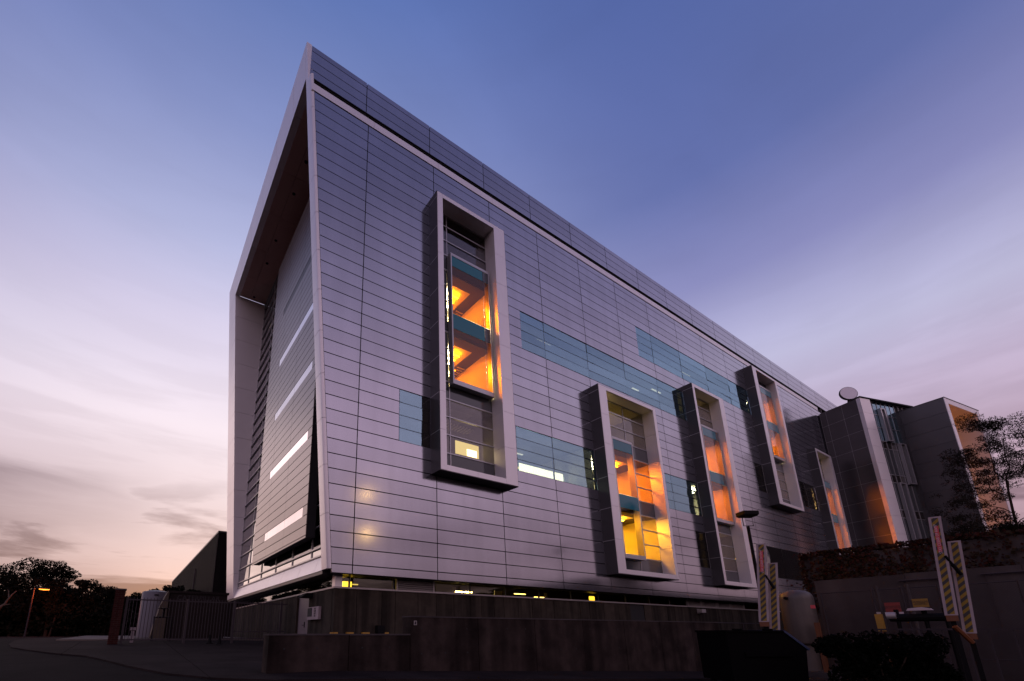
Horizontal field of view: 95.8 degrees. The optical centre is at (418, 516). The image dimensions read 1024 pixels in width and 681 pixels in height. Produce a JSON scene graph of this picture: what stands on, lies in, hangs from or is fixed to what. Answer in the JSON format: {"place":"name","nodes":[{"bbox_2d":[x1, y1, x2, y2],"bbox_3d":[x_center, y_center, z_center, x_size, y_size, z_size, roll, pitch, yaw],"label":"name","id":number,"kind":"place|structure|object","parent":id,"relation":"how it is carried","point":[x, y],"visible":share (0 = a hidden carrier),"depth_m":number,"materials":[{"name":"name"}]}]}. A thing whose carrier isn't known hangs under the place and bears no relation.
{"place":"outdoors","nodes":[
{"label":"outdoors","id":0,"kind":"place"},
{"bbox_2d":[0,636,77,636],"bbox_3d":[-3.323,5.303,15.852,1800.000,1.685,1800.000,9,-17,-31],"label":"ground","id":1,"kind":"structure","parent":0,"point":[41,636],"depth_m":43.34,"materials":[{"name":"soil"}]},
{"bbox_2d":[0,570,17,600],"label":"broadleaf tree","id":2,"kind":"object","parent":1,"relation":"on","point":[5,580],"visible":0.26,"depth_m":43.80,"materials":[{"name":"green plant"}]},
{"bbox_2d":[0,557,54,635],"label":"broadleaf tree","id":3,"kind":"object","parent":1,"relation":"on","point":[23,581],"visible":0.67,"depth_m":44.39,"materials":[{"name":"green plant"}]},
{"bbox_2d":[23,587,49,636],"bbox_3d":[-33.250,8.431,39.549,1.421,4.506,0.180,1,-14,-2],"label":"street lamp","id":4,"kind":"object","parent":1,"relation":"on","point":[42,588],"visible":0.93,"depth_m":39.65,"materials":[{"name":"grey metal"}]},
{"bbox_2d":[26,576,75,636],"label":"broadleaf tree","id":5,"kind":"object","parent":1,"relation":"on","point":[57,586],"visible":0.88,"depth_m":42.92,"materials":[{"name":"green plant"}]},
{"bbox_2d":[27,560,81,635],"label":"broadleaf tree","id":6,"kind":"object","parent":1,"relation":"on","point":[60,571],"visible":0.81,"depth_m":45.65,"materials":[{"name":"green plant"}]},
{"bbox_2d":[0,582,138,636],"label":"undergrowth","id":7,"kind":"object","parent":1,"relation":"on","point":[71,616],"visible":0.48,"depth_m":42.57,"materials":[{"name":"green plant"}]},
{"bbox_2d":[67,579,104,635],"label":"broadleaf tree","id":8,"kind":"object","parent":1,"relation":"on","point":[84,586],"visible":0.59,"depth_m":45.33,"materials":[{"name":"green plant"}]},
{"bbox_2d":[81,585,116,635],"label":"broadleaf tree","id":9,"kind":"object","parent":1,"relation":"on","point":[107,592],"visible":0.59,"depth_m":43.47,"materials":[{"name":"green plant"}]},
{"bbox_2d":[107,590,141,614],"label":"broadleaf tree","id":10,"kind":"object","parent":1,"relation":"on","point":[136,595],"visible":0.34,"depth_m":45.00,"materials":[{"name":"green plant"}]},
{"bbox_2d":[161,585,184,591],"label":"broadleaf tree","id":11,"kind":"object","parent":1,"relation":"on","point":[170,588],"visible":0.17,"depth_m":44.99,"materials":[{"name":"green plant"}]},
{"bbox_2d":[172,531,236,636],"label":"corrugated warehouse","id":12,"kind":"structure","parent":1,"relation":"on","point":[204,569],"depth_m":42.93,"materials":[{"name":"metal"}]},
{"bbox_2d":[226,42,851,637],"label":"office building","id":13,"kind":"structure","parent":1,"relation":"on","point":[464,384],"depth_m":25.26,"materials":[{"name":"metal"}]},
{"bbox_2d":[239,566,248,581],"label":"window pane","id":14,"kind":"structure","parent":13,"relation":"in","point":[243,575],"depth_m":30.52,"materials":[{"name":"clear glass"}]},
{"bbox_2d":[240,551,250,568],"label":"window pane","id":15,"kind":"structure","parent":13,"relation":"in","point":[245,560],"depth_m":30.76,"materials":[{"name":"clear glass"}]},
{"bbox_2d":[241,538,251,554],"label":"window pane","id":16,"kind":"structure","parent":13,"relation":"in","point":[246,546],"depth_m":30.99,"materials":[{"name":"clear glass"}]},
{"bbox_2d":[243,524,252,541],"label":"window pane","id":17,"kind":"structure","parent":13,"relation":"in","point":[247,533],"depth_m":31.24,"materials":[{"name":"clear glass"}]},
{"bbox_2d":[244,511,253,528],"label":"window pane","id":18,"kind":"structure","parent":13,"relation":"in","point":[250,518],"depth_m":31.44,"materials":[{"name":"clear glass"}]},
{"bbox_2d":[245,497,255,516],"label":"window pane","id":19,"kind":"structure","parent":13,"relation":"in","point":[251,505],"depth_m":31.72,"materials":[{"name":"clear glass"}]},
{"bbox_2d":[246,484,256,503],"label":"window pane","id":20,"kind":"structure","parent":13,"relation":"in","point":[252,493],"depth_m":31.88,"materials":[{"name":"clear glass"}]},
{"bbox_2d":[248,472,257,490],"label":"window pane","id":21,"kind":"structure","parent":13,"relation":"in","point":[254,479],"depth_m":32.17,"materials":[{"name":"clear glass"}]},
{"bbox_2d":[249,459,258,478],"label":"window pane","id":22,"kind":"structure","parent":13,"relation":"in","point":[255,467],"depth_m":32.39,"materials":[{"name":"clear glass"}]},
{"bbox_2d":[249,564,260,577],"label":"window pane","id":23,"kind":"structure","parent":13,"relation":"in","point":[255,569],"depth_m":28.05,"materials":[{"name":"clear glass"}]},
{"bbox_2d":[250,447,259,466],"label":"window pane","id":24,"kind":"structure","parent":13,"relation":"in","point":[257,453],"depth_m":32.62,"materials":[{"name":"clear glass"}]},
{"bbox_2d":[251,433,261,454],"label":"window pane","id":25,"kind":"structure","parent":13,"relation":"in","point":[258,441],"depth_m":32.85,"materials":[{"name":"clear glass"}]},
{"bbox_2d":[252,421,262,443],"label":"window pane","id":26,"kind":"structure","parent":13,"relation":"in","point":[259,429],"depth_m":33.06,"materials":[{"name":"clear glass"}]},
{"bbox_2d":[253,410,263,432],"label":"window pane","id":27,"kind":"structure","parent":13,"relation":"in","point":[260,418],"depth_m":33.32,"materials":[{"name":"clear glass"}]},
{"bbox_2d":[255,398,264,419],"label":"window pane","id":28,"kind":"structure","parent":13,"relation":"in","point":[261,406],"depth_m":33.55,"materials":[{"name":"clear glass"}]},
{"bbox_2d":[256,386,265,408],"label":"window pane","id":29,"kind":"structure","parent":13,"relation":"in","point":[263,393],"depth_m":33.78,"materials":[{"name":"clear glass"}]},
{"bbox_2d":[257,375,266,397],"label":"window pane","id":30,"kind":"structure","parent":13,"relation":"in","point":[264,382],"depth_m":33.99,"materials":[{"name":"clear glass"}]},
{"bbox_2d":[262,558,275,571],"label":"window pane","id":31,"kind":"structure","parent":13,"relation":"in","point":[271,563],"depth_m":25.16,"materials":[{"name":"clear glass"}]},
{"bbox_2d":[267,520,284,539],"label":"window pane","id":32,"kind":"structure","parent":13,"relation":"in","point":[279,527],"depth_m":22.76,"materials":[{"name":"white glass"}]},
{"bbox_2d":[237,273,320,588],"bbox_3d":[-8.033,-7.961,27.462,0.140,23.160,17.130,9,-17,-31],"label":"window frame","id":33,"kind":"structure","parent":13,"relation":"in","point":[274,287],"depth_m":32.23,"materials":[{"name":"silver metal"}]},
{"bbox_2d":[272,451,289,476],"bbox_3d":[-7.206,-2.717,23.754,0.010,0.428,3.164,9,-17,-31],"label":"window pane","id":34,"kind":"structure","parent":13,"relation":"in","point":[286,458],"depth_m":23.61,"materials":[{"name":"white glass"}]},
{"bbox_2d":[276,561,291,571],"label":"window pane","id":35,"kind":"structure","parent":13,"relation":"in","point":[288,564],"depth_m":22.54,"materials":[{"name":"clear glass"}]},
{"bbox_2d":[276,549,292,565],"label":"window pane","id":36,"kind":"structure","parent":13,"relation":"in","point":[286,556],"depth_m":22.70,"materials":[{"name":"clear glass"}]},
{"bbox_2d":[277,387,294,416],"bbox_3d":[-7.206,-6.158,24.636,0.010,0.428,3.164,9,-17,-31],"label":"window pane","id":37,"kind":"structure","parent":13,"relation":"in","point":[291,394],"depth_m":24.54,"materials":[{"name":"purple glass"}]},
{"bbox_2d":[282,328,298,360],"bbox_3d":[-7.206,-9.599,25.518,0.010,0.428,3.164,9,-17,-31],"label":"window pane","id":38,"kind":"structure","parent":13,"relation":"in","point":[297,332],"depth_m":25.40,"materials":[{"name":"purple glass"}]},
{"bbox_2d":[284,508,302,528],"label":"window pane","id":39,"kind":"structure","parent":13,"relation":"in","point":[297,515],"depth_m":20.35,"materials":[{"name":"white glass"}]},
{"bbox_2d":[286,273,302,309],"bbox_3d":[-7.206,-13.040,26.400,0.010,0.428,3.164,9,-17,-31],"label":"window pane","id":40,"kind":"structure","parent":13,"relation":"in","point":[301,277],"depth_m":26.36,"materials":[{"name":"glass"}]},
{"bbox_2d":[289,431,307,458],"bbox_3d":[-5.640,-3.338,21.332,0.010,0.428,2.704,9,-17,-31],"label":"window pane","id":41,"kind":"structure","parent":13,"relation":"in","point":[304,438],"depth_m":21.22,"materials":[{"name":"white glass"}]},
{"bbox_2d":[293,553,310,564],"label":"window pane","id":42,"kind":"structure","parent":13,"relation":"in","point":[308,556],"depth_m":20.25,"materials":[{"name":"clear glass"}]},
{"bbox_2d":[293,540,311,557],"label":"window pane","id":43,"kind":"structure","parent":13,"relation":"in","point":[305,547],"depth_m":20.39,"materials":[{"name":"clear glass"}]},
{"bbox_2d":[294,362,311,392],"bbox_3d":[-5.640,-6.779,22.214,0.010,0.428,2.704,9,-17,-31],"label":"window pane","id":44,"kind":"structure","parent":13,"relation":"in","point":[309,368],"depth_m":22.15,"materials":[{"name":"purple glass"}]},
{"bbox_2d":[297,598,308,633],"bbox_3d":[-5.108,4.657,20.181,0.124,2.200,1.590,9,-17,-31],"label":"door","id":45,"kind":"structure","parent":13,"relation":"in","point":[303,602],"depth_m":20.36,"materials":[{"name":"paint"}]},
{"bbox_2d":[299,303,312,331],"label":"window pane","id":46,"kind":"structure","parent":13,"relation":"in","point":[311,308],"depth_m":23.26,"materials":[{"name":"purple glass"}]},
{"bbox_2d":[312,527,320,549],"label":"window pane","id":47,"kind":"structure","parent":13,"relation":"in","point":[317,540],"depth_m":18.92,"materials":[{"name":"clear glass"}]},
{"bbox_2d":[316,507,319,526],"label":"window pane","id":48,"kind":"structure","parent":13,"relation":"in","point":[318,509],"depth_m":19.19,"materials":[{"name":"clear glass"}]},
{"bbox_2d":[375,625,384,633],"bbox_3d":[-1.508,4.459,17.861,0.320,0.310,0.216,9,-17,-31],"label":"electrical cabinet","id":49,"kind":"object","parent":13,"relation":"attached to","point":[379,629],"visible":1,"depth_m":17.77,"materials":[{"name":"black metal"}]},
{"bbox_2d":[398,389,429,447],"bbox_3d":[-0.187,-4.368,20.456,1.660,2.516,0.080,9,-17,-31],"label":"window frame","id":50,"kind":"structure","parent":13,"relation":"in","point":[421,421],"depth_m":20.45,"materials":[{"name":"teal"}]},
{"bbox_2d":[422,434,429,447],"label":"window pane","id":51,"kind":"structure","parent":13,"relation":"in","point":[426,439],"depth_m":20.49,"materials":[{"name":"black glass"}]},
{"bbox_2d":[422,422,429,434],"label":"window pane","id":52,"kind":"structure","parent":13,"relation":"in","point":[425,426],"depth_m":20.64,"materials":[{"name":"black glass"}]},
{"bbox_2d":[422,409,429,422],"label":"window pane","id":53,"kind":"structure","parent":13,"relation":"in","point":[425,413],"depth_m":20.80,"materials":[{"name":"black glass"}]},
{"bbox_2d":[422,397,429,410],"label":"window pane","id":54,"kind":"structure","parent":13,"relation":"in","point":[425,401],"depth_m":20.94,"materials":[{"name":"black glass"}]},
{"bbox_2d":[516,426,597,489],"bbox_3d":[7.783,-3.128,25.292,6.410,2.516,0.080,9,-17,-31],"label":"window frame","id":55,"kind":"structure","parent":13,"relation":"in","point":[551,438],"depth_m":25.23,"materials":[{"name":"teal"}]},
{"bbox_2d":[520,312,686,420],"bbox_3d":[13.068,-9.523,30.348,17.160,2.456,0.080,9,-17,-31],"label":"window frame","id":56,"kind":"structure","parent":13,"relation":"in","point":[542,324],"depth_m":29.67,"materials":[{"name":"teal"}]},
{"bbox_2d":[664,473,701,515],"bbox_3d":[18.555,-1.453,31.827,4.250,2.516,0.080,9,-17,-31],"label":"window frame","id":57,"kind":"structure","parent":13,"relation":"in","point":[671,491],"depth_m":31.81,"materials":[{"name":"teal"}]},
{"bbox_2d":[635,327,750,413],"bbox_3d":[23.085,-11.574,37.350,17.220,2.466,0.080,9,-17,-31],"label":"window frame","id":58,"kind":"structure","parent":13,"relation":"in","point":[649,341],"depth_m":36.71,"materials":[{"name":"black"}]},
{"bbox_2d":[695,531,705,541],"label":"window pane","id":59,"kind":"structure","parent":13,"relation":"in","point":[700,536],"depth_m":31.84,"materials":[{"name":"black glass"}]},
{"bbox_2d":[697,540,706,549],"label":"window pane","id":60,"kind":"structure","parent":13,"relation":"in","point":[702,545],"depth_m":31.67,"materials":[{"name":"black glass"}]},
{"bbox_2d":[698,549,708,558],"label":"window pane","id":61,"kind":"structure","parent":13,"relation":"in","point":[702,553],"depth_m":31.53,"materials":[{"name":"black glass"}]},
{"bbox_2d":[700,558,709,567],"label":"window pane","id":62,"kind":"structure","parent":13,"relation":"in","point":[704,562],"depth_m":31.37,"materials":[{"name":"black glass"}]},
{"bbox_2d":[766,546,786,577],"bbox_3d":[29.543,3.801,37.526,3.170,2.440,0.012,9,-17,-31],"label":"window pane","id":63,"kind":"structure","parent":13,"relation":"in","point":[774,555],"depth_m":37.72,"materials":[{"name":"black glass"}]},
{"bbox_2d":[782,550,802,579],"bbox_3d":[32.382,4.243,39.248,3.470,2.440,0.012,9,-17,-31],"label":"window pane","id":64,"kind":"structure","parent":13,"relation":"in","point":[790,563],"depth_m":39.12,"materials":[{"name":"black glass"}]},
{"bbox_2d":[800,482,814,492],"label":"window pane","id":65,"kind":"structure","parent":13,"relation":"in","point":[804,486],"depth_m":45.19,"materials":[{"name":"black glass"}]},
{"bbox_2d":[802,489,816,498],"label":"window pane","id":66,"kind":"structure","parent":13,"relation":"in","point":[805,492],"depth_m":45.03,"materials":[{"name":"black glass"}]},
{"bbox_2d":[803,495,817,504],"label":"window pane","id":67,"kind":"structure","parent":13,"relation":"in","point":[806,498],"depth_m":44.87,"materials":[{"name":"black glass"}]},
{"bbox_2d":[804,500,818,510],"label":"window pane","id":68,"kind":"structure","parent":13,"relation":"in","point":[808,504],"depth_m":44.73,"materials":[{"name":"black glass"}]},
{"bbox_2d":[735,510,768,628],"bbox_3d":[16.473,3.518,21.801,0.740,7.710,0.600,0,-14,0],"label":"floodlight pole","id":69,"kind":"object","parent":1,"relation":"on","point":[747,514],"visible":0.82,"depth_m":22.43,"materials":[{"name":"black steel"},{"name":"lamp glass"}]},
{"bbox_2d":[779,396,929,610],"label":"wing building","id":70,"kind":"structure","parent":1,"relation":"on","point":[867,450],"depth_m":47.52,"materials":[{"name":"black metal"}]},
{"bbox_2d":[839,387,857,402],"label":"satellite dish","id":71,"kind":"object","parent":70,"relation":"on","point":[847,393],"visible":0.97,"depth_m":49.24,"materials":[{"name":"white metal"}]},
{"bbox_2d":[885,449,894,474],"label":"window pane","id":72,"kind":"structure","parent":70,"relation":"in","point":[886,450],"depth_m":47.33,"materials":[{"name":"grey glass"}]},
{"bbox_2d":[889,450,898,474],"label":"window pane","id":73,"kind":"structure","parent":70,"relation":"in","point":[891,451],"depth_m":47.51,"materials":[{"name":"grey glass"}]},
{"bbox_2d":[870,401,926,539],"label":"window frame","id":74,"kind":"structure","parent":70,"relation":"in","point":[893,406],"depth_m":48.04,"materials":[{"name":"silver metal"}]},
{"bbox_2d":[893,450,903,475],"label":"window pane","id":75,"kind":"structure","parent":70,"relation":"in","point":[895,452],"depth_m":47.67,"materials":[{"name":"grey glass"}]},
{"bbox_2d":[894,483,903,509],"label":"window pane","id":76,"kind":"structure","parent":70,"relation":"in","point":[895,484],"depth_m":46.37,"materials":[{"name":"grey glass"}]},
{"bbox_2d":[903,518,911,539],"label":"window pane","id":77,"kind":"structure","parent":70,"relation":"in","point":[905,520],"depth_m":45.54,"materials":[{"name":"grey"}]},
{"bbox_2d":[908,485,917,510],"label":"window pane","id":78,"kind":"structure","parent":70,"relation":"in","point":[909,486],"depth_m":46.93,"materials":[{"name":"grey glass"}]},
{"bbox_2d":[912,485,922,511],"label":"window pane","id":79,"kind":"structure","parent":70,"relation":"in","point":[913,486],"depth_m":47.11,"materials":[{"name":"grey glass"}]},
{"bbox_2d":[917,520,926,544],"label":"window pane","id":80,"kind":"structure","parent":70,"relation":"in","point":[919,521],"depth_m":46.09,"materials":[{"name":"grey glass"}]},
{"bbox_2d":[811,629,965,680],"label":"clipped bush","id":81,"kind":"object","parent":1,"relation":"on","point":[914,658],"visible":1,"depth_m":10.33,"materials":[{"name":"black plant"}]},
{"bbox_2d":[786,527,1023,669],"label":"ivy wall","id":82,"kind":"structure","parent":1,"relation":"on","point":[992,549],"depth_m":21.02,"materials":[{"name":"leaf"},{"name":"smooth concrete"}]},
{"bbox_2d":[927,520,995,544],"bbox_3d":[31.691,1.784,26.268,3.139,2.844,3.022,9,-17,-31],"label":"shrub","id":83,"kind":"object","parent":82,"relation":"on","point":[972,526],"visible":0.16,"depth_m":25.77,"materials":[{"name":"green plant"}]},
{"bbox_2d":[981,519,1023,536],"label":"shrub","id":84,"kind":"object","parent":82,"relation":"on","point":[1007,527],"visible":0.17,"depth_m":25.39,"materials":[{"name":"green plant"}]},
{"bbox_2d":[993,510,1023,529],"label":"shrub","id":85,"kind":"object","parent":82,"relation":"on","point":[1006,515],"visible":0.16,"depth_m":26.75,"materials":[{"name":"green plant"}]},
{"bbox_2d":[814,563,1023,680],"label":"concrete wall","id":86,"kind":"structure","parent":1,"relation":"on","point":[988,574],"depth_m":17.44,"materials":[{"name":"grey concrete"}]},
{"bbox_2d":[893,397,1014,535],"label":"building","id":87,"kind":"structure","parent":1,"relation":"on","point":[928,432],"depth_m":46.76,"materials":[{"name":"black metal"}]},
{"bbox_2d":[928,411,1023,531],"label":"eucalyptus tree","id":88,"kind":"object","parent":1,"relation":"on","point":[988,425],"visible":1,"depth_m":27.39,"materials":[{"name":"green plant"}]},
{"bbox_2d":[56,636,263,640],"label":"courtyard","id":89,"kind":"structure","parent":0,"point":[91,638],"depth_m":22.76,"materials":[{"name":"grey concrete"}]},
{"bbox_2d":[136,590,166,636],"bbox_3d":[-17.131,6.431,29.280,1.640,3.280,1.660,9,-17,-31],"label":"storage tank","id":90,"kind":"object","parent":89,"relation":"on","point":[155,594],"visible":0.54,"depth_m":28.70,"materials":[{"name":"metal"}]},
{"bbox_2d":[148,592,168,637],"bbox_3d":[-14.082,5.413,24.582,0.670,2.520,1.400,9,-17,-31],"label":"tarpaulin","id":91,"kind":"object","parent":89,"relation":"on","point":[160,614],"visible":0.65,"depth_m":24.00,"materials":[{"name":"grey fabric"}]},
{"bbox_2d":[9,637,842,680],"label":"pavement","id":92,"kind":"structure","parent":0,"point":[238,660],"depth_m":12.53,"materials":[{"name":"concrete"}]},
{"bbox_2d":[107,588,126,643],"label":"brick pier","id":93,"kind":"structure","parent":92,"relation":"on","point":[115,622],"depth_m":18.21,"materials":[{"name":"brick"}]},
{"bbox_2d":[150,608,172,640],"bbox_3d":[-11.999,5.069,21.266,0.664,1.540,0.559,-2,-14,7],"label":"valve assembly","id":94,"kind":"object","parent":92,"relation":"on","point":[163,615],"visible":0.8,"depth_m":21.32,"materials":[{"name":"black metal"}]},
{"bbox_2d":[119,597,287,643],"bbox_3d":[-9.174,4.737,20.132,6.665,2.020,0.090,9,-17,-31],"label":"picket fence","id":95,"kind":"object","parent":92,"relation":"on","point":[232,631],"visible":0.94,"depth_m":19.94,"materials":[{"name":"grey metal"}]},
{"bbox_2d":[261,616,718,673],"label":"retaining wall","id":96,"kind":"structure","parent":92,"relation":"on","point":[432,643],"depth_m":13.14,"materials":[{"name":"concrete"}]},
{"bbox_2d":[756,543,779,629],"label":"barrier posts","id":97,"kind":"object","parent":92,"relation":"on","point":[769,611],"visible":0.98,"depth_m":16.33,"materials":[{"name":"metal"}]},
{"bbox_2d":[0,637,874,680],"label":"road","id":98,"kind":"structure","parent":0,"point":[18,665],"depth_m":10.14,"materials":[{"name":"grey asphalt"}]},
{"bbox_2d":[695,629,809,680],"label":"dumpster","id":99,"kind":"object","parent":98,"relation":"on","point":[753,655],"visible":1,"depth_m":11.79,"materials":[{"name":"black"}]},
{"bbox_2d":[808,670,841,678],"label":"tank plinth","id":100,"kind":"structure","parent":98,"relation":"on","point":[818,674],"depth_m":18.11,"materials":[{"name":"concrete"}]},
{"bbox_2d":[779,590,822,670],"bbox_3d":[16.416,4.895,19.402,1.195,3.450,1.195,-6,-16,22],"label":"pressure tank","id":101,"kind":"object","parent":100,"relation":"on","point":[799,613],"visible":0.71,"depth_m":19.10,"materials":[{"name":"white metal"}]},
{"bbox_2d":[814,622,829,671],"bbox_3d":[16.314,5.394,18.325,0.150,2.150,0.150,9,-17,-31],"label":"bollard","id":102,"kind":"object","parent":100,"relation":"on","point":[824,659],"visible":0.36,"depth_m":18.26,"materials":[{"name":"orange paint"}]},
{"bbox_2d":[874,612,890,661],"bbox_3d":[17.944,5.012,17.399,0.160,2.630,0.200,9,-17,-31],"label":"yellow standpipe","id":103,"kind":"object","parent":98,"relation":"on","point":[879,619],"visible":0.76,"depth_m":17.59,"materials":[{"name":"paint"}]},
{"bbox_2d":[885,607,966,680],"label":"backflow valve","id":104,"kind":"object","parent":98,"relation":"on","point":[898,618],"visible":0.76,"depth_m":15.89,"materials":[{"name":"black metal"}]},
{"bbox_2d":[928,516,986,680],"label":"barrier posts","id":105,"kind":"object","parent":98,"relation":"on","point":[957,564],"visible":1,"depth_m":12.88,"materials":[{"name":"metal"}]},
{"bbox_3d":[19.399,4.174,16.226,0.110,3.670,8.485,9,-17,-31],"label":"chain link fence","id":106,"kind":"object","parent":98,"relation":"on","visible":0},
{"bbox_2d":[884,602,903,613],"bbox_3d":[18.497,3.583,17.684,0.026,0.440,0.520,9,-17,-31],"label":"gate sign","id":107,"kind":"object","parent":106,"relation":"attached to","point":[890,607],"visible":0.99,"depth_m":17.69,"materials":[{"name":"red"}]},
{"bbox_2d":[911,598,929,606],"bbox_3d":[18.903,3.261,17.093,0.021,0.310,0.427,9,-17,-31],"label":"gate sign","id":108,"kind":"object","parent":106,"relation":"attached to","point":[920,602],"visible":0.99,"depth_m":17.08,"materials":[{"name":"yellow"}]},
{"bbox_2d":[0,0,1023,595],"label":"sky","id":109,"kind":"structure","parent":0,"point":[837,186],"materials":[{"name":"blue"}]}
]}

